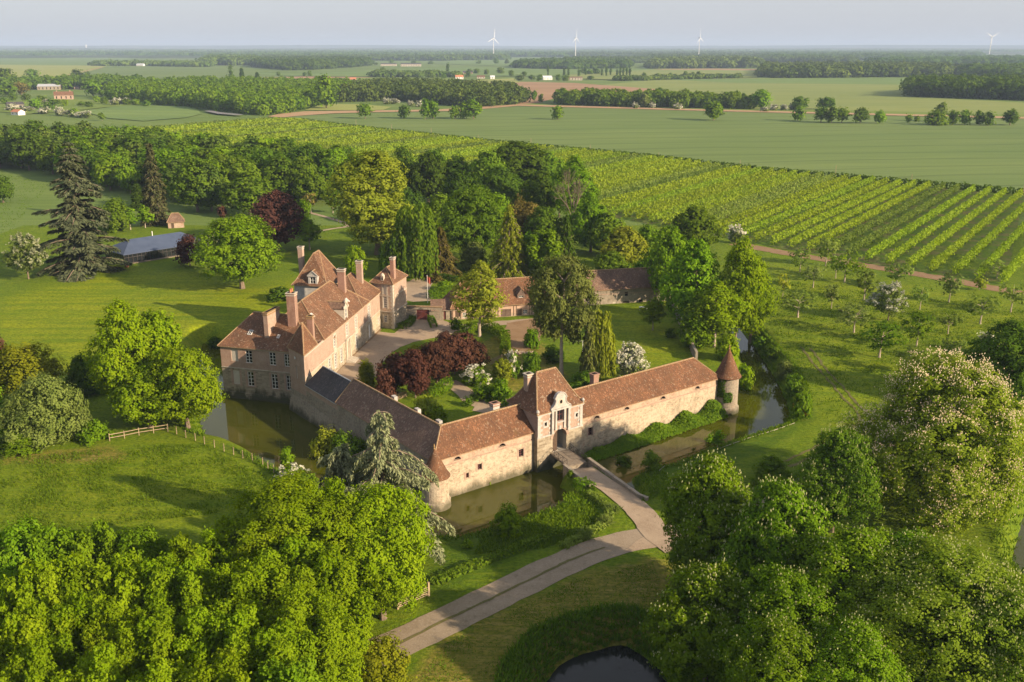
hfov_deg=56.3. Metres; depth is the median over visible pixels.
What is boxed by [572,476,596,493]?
shrub
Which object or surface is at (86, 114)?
hawthorn
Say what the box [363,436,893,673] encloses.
road
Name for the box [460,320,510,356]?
hedge
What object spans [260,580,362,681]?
tree
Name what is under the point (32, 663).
tree
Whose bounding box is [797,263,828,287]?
apple tree
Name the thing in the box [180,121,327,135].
row
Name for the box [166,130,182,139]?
belt tree
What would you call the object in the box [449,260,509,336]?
tree
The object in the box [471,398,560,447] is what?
garden forecourt
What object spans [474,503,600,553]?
tall grass
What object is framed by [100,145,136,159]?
belt tree
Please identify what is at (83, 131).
belt tree
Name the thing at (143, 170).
belt tree
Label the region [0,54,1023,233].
land
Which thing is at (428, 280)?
flagpole
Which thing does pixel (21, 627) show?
tree
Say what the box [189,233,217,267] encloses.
tree
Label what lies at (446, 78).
green strip
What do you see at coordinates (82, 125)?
belt tree
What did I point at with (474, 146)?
orchard row
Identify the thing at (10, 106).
hawthorn
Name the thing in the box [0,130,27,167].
belt tree
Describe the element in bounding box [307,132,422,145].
orchard row
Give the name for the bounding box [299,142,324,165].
belt tree
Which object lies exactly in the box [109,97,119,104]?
hawthorn
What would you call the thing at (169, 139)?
belt tree
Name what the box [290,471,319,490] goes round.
shrub
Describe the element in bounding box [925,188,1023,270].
orchard row
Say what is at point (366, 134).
orchard row
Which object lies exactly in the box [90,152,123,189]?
belt tree
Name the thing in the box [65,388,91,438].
shrub
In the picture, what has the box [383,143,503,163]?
orchard row
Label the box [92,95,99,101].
garden tree
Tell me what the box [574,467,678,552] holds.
drive
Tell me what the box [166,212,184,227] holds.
garden hut
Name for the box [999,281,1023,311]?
apple tree
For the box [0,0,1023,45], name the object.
sky
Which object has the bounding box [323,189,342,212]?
tree
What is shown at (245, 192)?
tree
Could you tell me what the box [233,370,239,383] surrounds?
blind window
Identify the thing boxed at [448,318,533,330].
barn path
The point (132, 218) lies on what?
tree
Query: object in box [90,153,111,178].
belt tree
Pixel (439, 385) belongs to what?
hedge
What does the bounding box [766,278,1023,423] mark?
meadow grass
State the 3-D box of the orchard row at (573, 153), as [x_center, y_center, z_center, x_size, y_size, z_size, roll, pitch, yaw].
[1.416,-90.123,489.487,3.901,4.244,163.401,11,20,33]
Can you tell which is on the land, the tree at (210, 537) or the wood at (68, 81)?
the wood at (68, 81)
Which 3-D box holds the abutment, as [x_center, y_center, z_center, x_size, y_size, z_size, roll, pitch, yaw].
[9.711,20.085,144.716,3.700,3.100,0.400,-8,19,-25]
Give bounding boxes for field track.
[783,347,860,460]
[790,348,872,465]
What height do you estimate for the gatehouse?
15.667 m
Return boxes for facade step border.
[336,329,380,372]
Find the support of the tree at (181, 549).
on the ground at (54, 315)
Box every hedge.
[300,117,1023,194]
[397,314,416,328]
[426,286,451,298]
[427,315,437,327]
[428,376,453,396]
[430,527,564,584]
[436,273,458,282]
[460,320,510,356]
[557,489,614,549]
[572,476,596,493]
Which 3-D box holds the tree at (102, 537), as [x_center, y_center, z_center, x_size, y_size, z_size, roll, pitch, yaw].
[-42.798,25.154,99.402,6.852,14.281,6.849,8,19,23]
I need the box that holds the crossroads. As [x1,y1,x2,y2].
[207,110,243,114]
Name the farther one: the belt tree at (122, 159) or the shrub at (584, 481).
the belt tree at (122, 159)
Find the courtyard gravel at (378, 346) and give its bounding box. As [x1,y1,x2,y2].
[337,319,453,381]
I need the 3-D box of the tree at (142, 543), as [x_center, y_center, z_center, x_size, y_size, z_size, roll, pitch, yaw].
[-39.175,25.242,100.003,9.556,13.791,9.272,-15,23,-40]
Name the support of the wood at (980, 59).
on the land
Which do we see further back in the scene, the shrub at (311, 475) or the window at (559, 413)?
the window at (559, 413)
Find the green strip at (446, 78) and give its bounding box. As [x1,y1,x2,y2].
[308,77,454,79]
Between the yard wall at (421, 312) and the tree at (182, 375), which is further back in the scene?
the yard wall at (421, 312)
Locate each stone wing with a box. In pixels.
[335,378,442,493]
[435,400,534,496]
[573,357,718,453]
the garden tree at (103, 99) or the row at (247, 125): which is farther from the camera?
the garden tree at (103, 99)
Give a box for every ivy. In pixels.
[717,379,726,398]
[722,392,732,402]
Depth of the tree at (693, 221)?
278.26 m
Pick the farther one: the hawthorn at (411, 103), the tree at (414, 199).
the hawthorn at (411, 103)
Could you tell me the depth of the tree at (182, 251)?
267.95 m
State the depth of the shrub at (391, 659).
92.20 m
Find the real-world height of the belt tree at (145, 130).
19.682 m
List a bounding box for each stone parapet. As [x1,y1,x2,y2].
[563,464,589,487]
[587,457,648,500]
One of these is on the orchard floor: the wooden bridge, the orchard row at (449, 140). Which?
the orchard row at (449, 140)
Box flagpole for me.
[427,277,430,300]
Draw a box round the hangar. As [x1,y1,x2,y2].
[401,63,420,65]
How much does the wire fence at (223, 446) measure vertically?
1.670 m
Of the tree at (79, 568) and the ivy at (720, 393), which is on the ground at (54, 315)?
the tree at (79, 568)
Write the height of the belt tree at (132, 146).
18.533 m
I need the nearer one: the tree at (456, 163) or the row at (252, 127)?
the tree at (456, 163)
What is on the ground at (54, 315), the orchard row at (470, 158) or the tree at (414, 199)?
the tree at (414, 199)
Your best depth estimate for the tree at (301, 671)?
75.11 m
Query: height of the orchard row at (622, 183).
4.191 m
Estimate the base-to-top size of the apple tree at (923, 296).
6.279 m
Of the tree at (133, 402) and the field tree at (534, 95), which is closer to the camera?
the tree at (133, 402)
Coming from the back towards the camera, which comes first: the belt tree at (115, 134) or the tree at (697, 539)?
the belt tree at (115, 134)
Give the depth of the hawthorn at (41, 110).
886.95 m
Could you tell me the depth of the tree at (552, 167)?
386.17 m
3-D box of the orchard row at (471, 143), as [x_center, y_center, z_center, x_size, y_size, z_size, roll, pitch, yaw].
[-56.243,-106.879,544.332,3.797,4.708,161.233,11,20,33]
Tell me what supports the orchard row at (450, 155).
on the orchard floor
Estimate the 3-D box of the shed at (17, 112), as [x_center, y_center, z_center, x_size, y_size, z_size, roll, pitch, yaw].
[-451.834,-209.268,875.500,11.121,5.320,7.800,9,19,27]
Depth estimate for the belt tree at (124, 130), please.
530.54 m
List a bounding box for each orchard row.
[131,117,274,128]
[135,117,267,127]
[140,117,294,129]
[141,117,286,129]
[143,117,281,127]
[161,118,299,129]
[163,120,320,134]
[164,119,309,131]
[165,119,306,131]
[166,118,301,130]
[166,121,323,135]
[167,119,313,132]
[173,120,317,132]
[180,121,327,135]
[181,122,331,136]
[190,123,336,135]
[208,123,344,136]
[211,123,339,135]
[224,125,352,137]
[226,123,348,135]
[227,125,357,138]
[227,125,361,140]
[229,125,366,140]
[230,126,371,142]
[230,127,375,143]
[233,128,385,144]
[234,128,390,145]
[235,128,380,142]
[294,130,401,142]
[294,130,406,143]
[294,131,417,146]
[295,129,395,141]
[296,130,412,143]
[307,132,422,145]
[321,132,428,146]
[322,135,445,149]
[323,133,434,147]
[323,134,440,148]
[323,135,457,153]
[326,135,450,149]
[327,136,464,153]
[344,137,475,154]
[362,137,468,151]
[381,145,561,179]
[383,138,482,152]
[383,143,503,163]
[385,139,488,154]
[387,146,568,175]
[388,139,494,157]
[388,140,501,157]
[390,141,507,158]
[393,143,529,166]
[413,144,545,164]
[415,142,522,158]
[418,143,537,162]
[440,150,612,181]
[452,145,552,160]
[471,149,603,173]
[482,149,592,167]
[504,156,673,193]
[515,147,586,159]
[523,157,683,195]
[527,147,577,157]
[531,158,691,196]
[555,151,620,163]
[564,152,628,164]
[564,153,638,167]
[567,155,663,179]
[572,163,729,204]
[582,153,647,167]
[582,154,655,171]
[594,159,700,187]
[596,162,720,197]
[598,164,740,204]
[599,160,711,192]
[603,165,750,211]
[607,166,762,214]
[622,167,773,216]
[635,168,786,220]
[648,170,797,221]
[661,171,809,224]
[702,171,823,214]
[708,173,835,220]
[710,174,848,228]
[721,174,861,234]
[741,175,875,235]
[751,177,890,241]
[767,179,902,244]
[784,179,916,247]
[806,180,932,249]
[822,182,945,249]
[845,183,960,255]
[865,184,975,259]
[885,186,991,263]
[905,187,1007,266]
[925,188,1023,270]
[950,202,1023,274]
[973,221,1023,278]
[998,247,1023,283]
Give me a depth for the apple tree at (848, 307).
205.84 m
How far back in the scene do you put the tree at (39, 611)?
81.50 m
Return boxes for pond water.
[546,645,666,681]
[1013,518,1023,573]
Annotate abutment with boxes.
[571,463,587,469]
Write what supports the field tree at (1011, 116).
on the wheat field at (973, 152)
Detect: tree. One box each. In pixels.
[0,68,16,77]
[0,84,17,95]
[0,97,9,103]
[0,124,7,131]
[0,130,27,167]
[0,138,11,167]
[0,174,14,201]
[0,232,48,278]
[0,334,6,357]
[0,336,70,410]
[0,513,58,596]
[0,559,50,636]
[0,600,57,679]
[0,634,80,681]
[3,127,28,140]
[5,131,42,170]
[7,93,16,100]
[8,124,28,131]
[12,554,88,612]
[13,81,32,94]
[20,93,30,99]
[21,119,44,130]
[21,522,98,566]
[22,69,40,76]
[25,98,42,107]
[26,125,53,138]
[27,123,53,133]
[27,600,84,669]
[30,136,46,165]
[31,142,133,282]
[32,141,58,173]
[33,131,48,138]
[35,95,47,101]
[38,133,65,153]
[42,589,122,676]
[43,98,58,108]
[47,121,68,135]
[50,147,63,170]
[50,640,126,681]
[56,125,77,135]
[58,550,117,607]
[59,138,93,164]
[60,99,68,105]
[61,133,71,140]
[63,136,87,147]
[64,140,98,180]
[68,131,89,140]
[68,143,97,179]
[69,108,79,114]
[70,69,83,75]
[70,129,87,136]
[72,517,118,569]
[73,120,96,132]
[77,594,143,664]
[79,79,102,95]
[79,297,157,418]
[84,101,92,106]
[86,127,114,146]
[86,140,103,149]
[89,157,106,186]
[89,547,148,620]
[90,141,113,152]
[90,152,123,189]
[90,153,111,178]
[91,136,114,150]
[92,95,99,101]
[96,148,111,153]
[97,112,105,118]
[97,196,130,232]
[97,521,170,578]
[98,124,121,133]
[99,151,129,186]
[100,96,108,103]
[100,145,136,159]
[103,127,122,136]
[106,365,176,428]
[110,131,124,138]
[111,136,122,149]
[112,606,186,681]
[113,160,143,193]
[115,135,144,148]
[117,551,180,621]
[118,158,143,189]
[120,124,139,134]
[120,133,145,145]
[121,98,130,103]
[123,139,143,160]
[125,125,143,135]
[125,207,140,229]
[126,655,196,681]
[127,308,182,379]
[129,184,148,210]
[130,98,140,104]
[132,126,158,139]
[134,146,160,160]
[136,204,156,227]
[137,151,159,182]
[138,100,153,105]
[138,158,159,186]
[139,143,171,226]
[140,131,165,142]
[140,342,229,427]
[142,136,170,150]
[143,554,217,629]
[150,125,166,137]
[154,147,183,172]
[155,152,185,194]
[158,158,189,201]
[161,531,214,570]
[163,136,188,144]
[165,143,186,152]
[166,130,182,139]
[166,154,220,211]
[166,604,220,681]
[168,138,194,149]
[171,233,198,265]
[178,563,234,637]
[180,151,198,159]
[182,134,194,143]
[184,604,261,680]
[185,145,198,153]
[188,162,226,211]
[188,213,283,288]
[188,645,255,681]
[189,131,212,146]
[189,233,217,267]
[190,146,215,158]
[192,159,234,204]
[192,525,239,586]
[196,135,229,153]
[200,157,215,162]
[205,144,231,160]
[210,151,228,165]
[211,512,261,566]
[212,555,295,629]
[214,133,232,146]
[217,155,262,197]
[217,169,273,214]
[217,205,227,217]
[219,464,375,573]
[226,64,234,76]
[228,144,258,164]
[230,140,244,147]
[233,617,319,681]
[236,136,263,148]
[238,526,324,604]
[239,67,244,76]
[241,135,253,143]
[245,157,259,172]
[248,147,275,174]
[249,137,275,147]
[249,189,307,249]
[252,654,329,681]
[259,155,294,195]
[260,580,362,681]
[261,153,295,189]
[265,137,278,146]
[266,140,291,156]
[273,136,297,153]
[273,148,293,162]
[282,153,325,201]
[285,152,294,159]
[288,143,306,153]
[288,147,322,167]
[289,197,313,235]
[291,172,330,203]
[291,476,380,600]
[291,544,376,676]
[292,217,324,249]
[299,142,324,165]
[301,193,318,211]
[311,73,336,107]
[316,164,345,193]
[316,410,455,565]
[319,156,339,181]
[320,156,341,176]
[322,142,348,158]
[322,147,347,173]
[322,147,413,254]
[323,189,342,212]
[328,479,437,620]
[340,150,367,177]
[342,145,357,153]
[343,244,369,273]
[356,102,374,118]
[356,358,375,387]
[375,351,406,390]
[378,239,413,277]
[389,202,443,281]
[392,144,416,190]
[392,348,430,397]
[393,183,425,213]
[397,104,410,118]
[404,150,446,202]
[417,192,455,237]
[417,339,456,382]
[418,226,462,279]
[419,97,430,118]
[422,147,446,176]
[425,71,435,77]
[426,330,475,373]
[428,98,439,118]
[434,184,504,252]
[437,151,472,196]
[439,167,481,207]
[441,71,446,78]
[448,102,459,118]
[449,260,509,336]
[458,100,468,118]
[460,338,490,369]
[464,98,482,118]
[464,148,508,187]
[475,164,524,203]
[479,192,515,231]
[485,204,533,277]
[488,140,556,190]
[492,358,512,381]
[496,67,504,72]
[512,197,539,236]
[514,74,523,80]
[517,168,558,212]
[517,230,532,272]
[521,204,563,240]
[521,227,564,271]
[522,252,602,376]
[524,147,567,182]
[531,90,536,101]
[538,94,543,101]
[549,154,601,214]
[549,171,570,216]
[550,105,564,118]
[552,170,589,236]
[555,214,575,280]
[560,74,571,80]
[563,195,615,251]
[565,94,576,104]
[574,314,600,381]
[575,175,600,217]
[586,209,625,252]
[592,68,600,73]
[592,309,616,380]
[598,223,649,265]
[634,223,660,257]
[637,92,651,106]
[638,296,668,330]
[639,553,752,681]
[641,221,693,299]
[655,448,757,575]
[658,236,724,325]
[670,204,723,248]
[680,278,753,347]
[698,561,856,676]
[703,100,724,119]
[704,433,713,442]
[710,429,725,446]
[711,474,837,590]
[715,609,837,681]
[716,235,767,340]
[740,252,781,343]
[750,89,773,107]
[773,286,818,317]
[777,273,790,296]
[785,517,930,669]
[787,611,915,681]
[788,246,811,271]
[790,106,805,120]
[791,96,811,108]
[791,422,885,532]
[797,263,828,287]
[811,235,843,265]
[813,103,828,121]
[815,97,835,108]
[823,284,842,308]
[825,106,838,122]
[826,255,846,277]
[828,521,956,673]
[830,251,868,282]
[830,526,1023,681]
[832,301,870,332]
[835,106,851,122]
[838,345,1023,539]
[851,107,869,121]
[852,268,882,299]
[856,319,908,357]
[865,281,908,320]
[874,110,886,122]
[884,261,914,280]
[893,344,930,367]
[898,311,935,345]
[905,113,912,122]
[909,571,1023,681]
[910,285,933,309]
[922,109,949,125]
[933,101,950,116]
[934,271,968,301]
[938,310,967,333]
[941,334,967,356]
[945,110,960,124]
[958,292,1002,323]
[959,109,973,124]
[960,317,1023,405]
[971,110,985,124]
[971,277,989,289]
[981,259,1007,277]
[983,110,996,125]
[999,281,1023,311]
[1001,108,1020,124]
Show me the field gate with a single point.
(427, 591)
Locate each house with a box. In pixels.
[53,90,73,98]
[217,246,407,412]
[430,299,456,319]
[455,75,463,78]
[477,75,484,78]
[569,77,582,79]
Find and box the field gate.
[396,581,429,609]
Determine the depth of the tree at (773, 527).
98.57 m
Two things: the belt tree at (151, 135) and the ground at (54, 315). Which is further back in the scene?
the belt tree at (151, 135)
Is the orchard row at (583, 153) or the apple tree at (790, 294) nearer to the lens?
the apple tree at (790, 294)
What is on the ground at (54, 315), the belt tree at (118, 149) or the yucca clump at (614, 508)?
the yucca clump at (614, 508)
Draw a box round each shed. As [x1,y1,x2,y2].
[10,109,24,114]
[37,84,61,89]
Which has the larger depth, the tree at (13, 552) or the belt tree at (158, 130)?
the belt tree at (158, 130)
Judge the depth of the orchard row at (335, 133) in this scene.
652.59 m
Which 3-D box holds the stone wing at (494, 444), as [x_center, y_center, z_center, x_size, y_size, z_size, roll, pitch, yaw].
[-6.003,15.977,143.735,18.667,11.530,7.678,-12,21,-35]
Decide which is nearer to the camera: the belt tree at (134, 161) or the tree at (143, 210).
the tree at (143, 210)
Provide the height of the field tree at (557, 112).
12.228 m
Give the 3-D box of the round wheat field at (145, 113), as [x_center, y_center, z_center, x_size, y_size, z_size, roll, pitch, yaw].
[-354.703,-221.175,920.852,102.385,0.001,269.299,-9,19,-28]
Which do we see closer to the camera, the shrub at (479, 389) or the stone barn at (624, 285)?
the shrub at (479, 389)
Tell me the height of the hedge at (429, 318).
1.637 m
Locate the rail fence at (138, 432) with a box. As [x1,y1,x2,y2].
[108,423,167,440]
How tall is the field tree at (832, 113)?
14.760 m
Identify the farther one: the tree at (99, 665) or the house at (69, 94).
the house at (69, 94)
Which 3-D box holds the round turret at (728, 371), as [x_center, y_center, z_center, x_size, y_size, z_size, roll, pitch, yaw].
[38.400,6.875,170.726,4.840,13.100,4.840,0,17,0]
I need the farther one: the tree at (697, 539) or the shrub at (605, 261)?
the shrub at (605, 261)
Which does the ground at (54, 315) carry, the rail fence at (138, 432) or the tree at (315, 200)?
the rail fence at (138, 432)
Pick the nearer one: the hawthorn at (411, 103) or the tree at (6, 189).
the tree at (6, 189)
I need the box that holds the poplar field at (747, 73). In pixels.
[567,69,756,79]
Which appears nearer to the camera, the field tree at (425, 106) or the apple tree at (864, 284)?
the apple tree at (864, 284)
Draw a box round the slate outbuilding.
[295,365,350,434]
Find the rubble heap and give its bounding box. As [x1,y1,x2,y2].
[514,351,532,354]
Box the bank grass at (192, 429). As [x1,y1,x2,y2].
[176,330,813,539]
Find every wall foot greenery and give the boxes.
[581,439,635,460]
[592,398,727,456]
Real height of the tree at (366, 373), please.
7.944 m
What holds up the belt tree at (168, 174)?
on the land
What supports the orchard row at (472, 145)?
on the orchard floor
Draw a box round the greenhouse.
[105,231,199,263]
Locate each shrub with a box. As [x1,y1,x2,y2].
[0,371,90,451]
[0,385,20,441]
[0,429,49,458]
[62,350,109,396]
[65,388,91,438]
[73,418,115,446]
[204,336,220,348]
[264,286,288,302]
[273,462,308,476]
[278,443,295,464]
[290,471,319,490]
[307,424,337,460]
[330,428,367,466]
[355,627,418,681]
[373,368,397,396]
[411,393,438,417]
[425,404,448,422]
[431,275,444,283]
[436,279,452,291]
[449,317,462,329]
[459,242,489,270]
[459,363,491,386]
[461,395,473,406]
[468,384,492,401]
[484,376,512,406]
[489,500,522,540]
[504,349,522,378]
[518,350,540,374]
[522,327,539,349]
[540,343,565,364]
[567,470,573,476]
[568,370,600,386]
[568,383,578,388]
[572,526,602,542]
[593,250,630,269]
[610,341,649,375]
[613,454,631,467]
[631,259,649,267]
[640,449,661,472]
[641,237,660,260]
[663,327,676,337]
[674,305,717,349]
[714,333,739,364]
[725,223,746,243]
[738,362,755,390]
[749,454,796,488]
[751,336,767,349]
[761,344,780,362]
[773,358,794,380]
[783,373,804,396]
[790,390,812,420]
[977,332,993,345]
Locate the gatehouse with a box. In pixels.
[506,367,585,472]
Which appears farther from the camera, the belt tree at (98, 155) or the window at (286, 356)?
the belt tree at (98, 155)
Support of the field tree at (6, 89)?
on the land
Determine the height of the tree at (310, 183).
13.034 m
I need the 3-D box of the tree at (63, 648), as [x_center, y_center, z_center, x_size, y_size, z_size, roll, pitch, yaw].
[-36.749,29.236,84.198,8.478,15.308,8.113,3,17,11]
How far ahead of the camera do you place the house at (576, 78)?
1791.64 m
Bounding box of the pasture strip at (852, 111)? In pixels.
[527,104,1023,116]
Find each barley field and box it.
[0,65,105,76]
[607,78,1023,114]
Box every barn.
[5,102,23,107]
[381,63,396,65]
[442,276,553,319]
[542,76,552,79]
[569,267,670,304]
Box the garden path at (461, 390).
[443,380,477,406]
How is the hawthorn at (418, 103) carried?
on the land
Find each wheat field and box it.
[0,58,130,64]
[85,103,200,120]
[90,66,284,78]
[251,67,651,75]
[287,106,1023,192]
[439,57,546,65]
[667,77,905,84]
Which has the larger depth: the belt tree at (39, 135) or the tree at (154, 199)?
the belt tree at (39, 135)
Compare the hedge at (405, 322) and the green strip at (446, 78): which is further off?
the green strip at (446, 78)
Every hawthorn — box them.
[4,102,18,109]
[17,106,35,111]
[37,107,50,113]
[54,106,65,115]
[60,109,73,115]
[73,111,82,116]
[81,110,91,117]
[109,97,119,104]
[118,97,131,103]
[382,97,392,103]
[390,98,399,103]
[406,100,414,105]
[415,99,421,106]
[631,102,639,107]
[649,102,655,107]
[673,104,682,108]
[760,107,768,110]
[768,104,778,109]
[780,104,788,109]
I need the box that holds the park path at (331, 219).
[309,212,348,230]
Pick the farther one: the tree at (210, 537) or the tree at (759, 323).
the tree at (759, 323)
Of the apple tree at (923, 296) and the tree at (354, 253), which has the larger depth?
the tree at (354, 253)
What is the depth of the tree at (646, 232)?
273.58 m
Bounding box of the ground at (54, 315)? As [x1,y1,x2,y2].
[0,225,1023,681]
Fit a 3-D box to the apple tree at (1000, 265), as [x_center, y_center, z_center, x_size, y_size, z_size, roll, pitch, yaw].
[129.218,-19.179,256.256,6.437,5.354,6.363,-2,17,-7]
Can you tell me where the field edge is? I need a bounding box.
[269,104,1023,118]
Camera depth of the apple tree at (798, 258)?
262.36 m
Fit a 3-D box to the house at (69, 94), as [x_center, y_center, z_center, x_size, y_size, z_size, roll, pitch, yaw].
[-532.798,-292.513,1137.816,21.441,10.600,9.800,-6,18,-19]
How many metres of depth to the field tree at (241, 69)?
1675.14 m
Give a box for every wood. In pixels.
[0,48,1020,50]
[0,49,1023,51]
[0,50,958,52]
[0,51,259,55]
[0,73,143,89]
[87,59,215,66]
[101,75,354,114]
[194,53,263,64]
[248,55,373,69]
[257,50,568,56]
[260,53,511,60]
[336,75,531,106]
[366,69,463,76]
[509,57,634,68]
[551,87,757,108]
[564,54,859,62]
[565,50,764,56]
[612,73,742,80]
[643,55,764,68]
[752,60,958,77]
[758,50,985,59]
[864,54,1023,64]
[899,72,1023,100]
[955,62,1023,75]
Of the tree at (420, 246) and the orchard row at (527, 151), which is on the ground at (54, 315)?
the tree at (420, 246)
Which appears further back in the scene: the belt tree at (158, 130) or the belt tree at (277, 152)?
the belt tree at (158, 130)
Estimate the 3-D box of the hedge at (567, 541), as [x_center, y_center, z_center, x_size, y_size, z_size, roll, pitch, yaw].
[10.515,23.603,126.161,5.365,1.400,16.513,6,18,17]
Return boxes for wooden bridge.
[550,443,586,467]
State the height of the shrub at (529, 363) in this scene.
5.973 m
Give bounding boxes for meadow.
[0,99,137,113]
[306,104,389,109]
[477,78,519,82]
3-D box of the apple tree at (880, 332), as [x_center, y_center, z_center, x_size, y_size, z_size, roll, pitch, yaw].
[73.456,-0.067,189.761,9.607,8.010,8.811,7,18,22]
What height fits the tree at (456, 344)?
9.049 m
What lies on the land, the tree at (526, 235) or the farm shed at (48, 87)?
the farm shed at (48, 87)
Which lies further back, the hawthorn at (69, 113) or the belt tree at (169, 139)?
the hawthorn at (69, 113)
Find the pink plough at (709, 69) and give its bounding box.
[663,69,756,69]
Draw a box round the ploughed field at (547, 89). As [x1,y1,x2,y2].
[515,82,654,103]
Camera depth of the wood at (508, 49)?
11957.41 m
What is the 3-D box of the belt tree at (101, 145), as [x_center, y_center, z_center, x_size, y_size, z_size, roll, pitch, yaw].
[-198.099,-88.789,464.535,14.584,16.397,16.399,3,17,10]
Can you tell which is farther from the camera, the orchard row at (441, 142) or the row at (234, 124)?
the row at (234, 124)
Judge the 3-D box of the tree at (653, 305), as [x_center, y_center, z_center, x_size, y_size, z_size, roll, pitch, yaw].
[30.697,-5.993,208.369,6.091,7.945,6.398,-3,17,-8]
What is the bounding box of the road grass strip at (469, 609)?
[392,546,605,646]
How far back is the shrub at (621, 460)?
149.51 m
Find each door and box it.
[501,309,510,316]
[517,308,521,314]
[553,431,556,450]
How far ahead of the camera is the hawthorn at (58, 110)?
864.39 m
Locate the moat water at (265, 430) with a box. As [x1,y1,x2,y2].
[199,325,788,536]
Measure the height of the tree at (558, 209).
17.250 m
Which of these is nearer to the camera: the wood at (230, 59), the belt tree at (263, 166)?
the belt tree at (263, 166)
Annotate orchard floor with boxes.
[242,125,1023,285]
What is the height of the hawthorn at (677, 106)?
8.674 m
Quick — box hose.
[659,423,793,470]
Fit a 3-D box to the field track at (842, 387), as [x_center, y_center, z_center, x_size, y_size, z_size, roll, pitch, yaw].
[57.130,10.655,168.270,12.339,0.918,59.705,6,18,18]
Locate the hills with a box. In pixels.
[0,45,1023,57]
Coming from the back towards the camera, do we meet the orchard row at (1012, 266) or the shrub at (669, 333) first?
the orchard row at (1012, 266)
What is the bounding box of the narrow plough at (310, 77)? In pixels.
[264,76,369,78]
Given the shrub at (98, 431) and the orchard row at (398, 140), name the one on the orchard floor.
the orchard row at (398, 140)
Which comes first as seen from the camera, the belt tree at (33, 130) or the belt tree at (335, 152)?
the belt tree at (335, 152)
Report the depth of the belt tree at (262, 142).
446.51 m
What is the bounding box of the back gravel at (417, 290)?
[406,277,432,301]
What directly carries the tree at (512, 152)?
on the orchard floor
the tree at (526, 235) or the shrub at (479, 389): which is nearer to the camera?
the shrub at (479, 389)
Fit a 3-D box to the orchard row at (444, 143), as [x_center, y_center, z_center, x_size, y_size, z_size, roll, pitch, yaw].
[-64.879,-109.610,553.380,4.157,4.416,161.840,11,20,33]
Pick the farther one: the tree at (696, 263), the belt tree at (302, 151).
the belt tree at (302, 151)
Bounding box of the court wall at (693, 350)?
[671,304,697,359]
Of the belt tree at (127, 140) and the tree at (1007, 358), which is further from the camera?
the belt tree at (127, 140)
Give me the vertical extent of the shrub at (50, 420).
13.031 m
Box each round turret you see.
[420,444,450,511]
[715,345,741,414]
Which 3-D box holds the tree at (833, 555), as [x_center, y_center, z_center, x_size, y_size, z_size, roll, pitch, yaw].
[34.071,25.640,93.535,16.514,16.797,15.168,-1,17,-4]
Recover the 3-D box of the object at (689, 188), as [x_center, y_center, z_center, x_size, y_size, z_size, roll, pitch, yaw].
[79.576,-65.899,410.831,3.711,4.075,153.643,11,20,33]
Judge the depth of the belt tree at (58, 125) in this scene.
536.78 m
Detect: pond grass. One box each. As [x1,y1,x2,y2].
[493,600,722,681]
[988,459,1023,576]
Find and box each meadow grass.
[0,175,47,236]
[0,443,268,527]
[423,561,663,680]
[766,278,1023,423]
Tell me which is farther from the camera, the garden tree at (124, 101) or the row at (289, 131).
the garden tree at (124, 101)
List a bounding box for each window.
[231,349,237,360]
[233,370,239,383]
[245,350,252,363]
[247,372,253,386]
[269,352,276,366]
[271,374,278,389]
[284,354,289,367]
[286,375,290,390]
[557,410,561,420]
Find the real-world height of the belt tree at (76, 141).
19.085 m
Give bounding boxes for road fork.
[621,525,680,551]
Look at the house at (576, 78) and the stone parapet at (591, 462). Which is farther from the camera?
the house at (576, 78)
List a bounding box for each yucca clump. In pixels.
[596,514,615,526]
[603,502,623,515]
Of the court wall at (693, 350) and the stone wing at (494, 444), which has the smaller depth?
the stone wing at (494, 444)
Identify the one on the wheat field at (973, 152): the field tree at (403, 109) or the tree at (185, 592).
the field tree at (403, 109)
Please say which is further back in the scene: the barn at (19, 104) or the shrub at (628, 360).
the barn at (19, 104)
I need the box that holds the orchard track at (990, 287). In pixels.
[731,243,1023,293]
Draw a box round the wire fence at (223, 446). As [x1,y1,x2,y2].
[167,424,280,474]
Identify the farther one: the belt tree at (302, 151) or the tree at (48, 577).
the belt tree at (302, 151)
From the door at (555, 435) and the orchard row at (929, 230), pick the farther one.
the orchard row at (929, 230)
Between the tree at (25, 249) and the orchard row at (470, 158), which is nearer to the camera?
the tree at (25, 249)
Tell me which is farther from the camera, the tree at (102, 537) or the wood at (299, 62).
the wood at (299, 62)
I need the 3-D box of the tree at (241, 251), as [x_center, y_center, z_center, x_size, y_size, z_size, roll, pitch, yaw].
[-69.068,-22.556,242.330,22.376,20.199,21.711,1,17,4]
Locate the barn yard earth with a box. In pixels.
[505,319,543,351]
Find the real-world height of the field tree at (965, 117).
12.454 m
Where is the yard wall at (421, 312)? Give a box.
[406,305,442,319]
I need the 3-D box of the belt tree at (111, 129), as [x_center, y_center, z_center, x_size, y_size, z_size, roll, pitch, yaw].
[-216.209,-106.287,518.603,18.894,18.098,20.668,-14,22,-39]

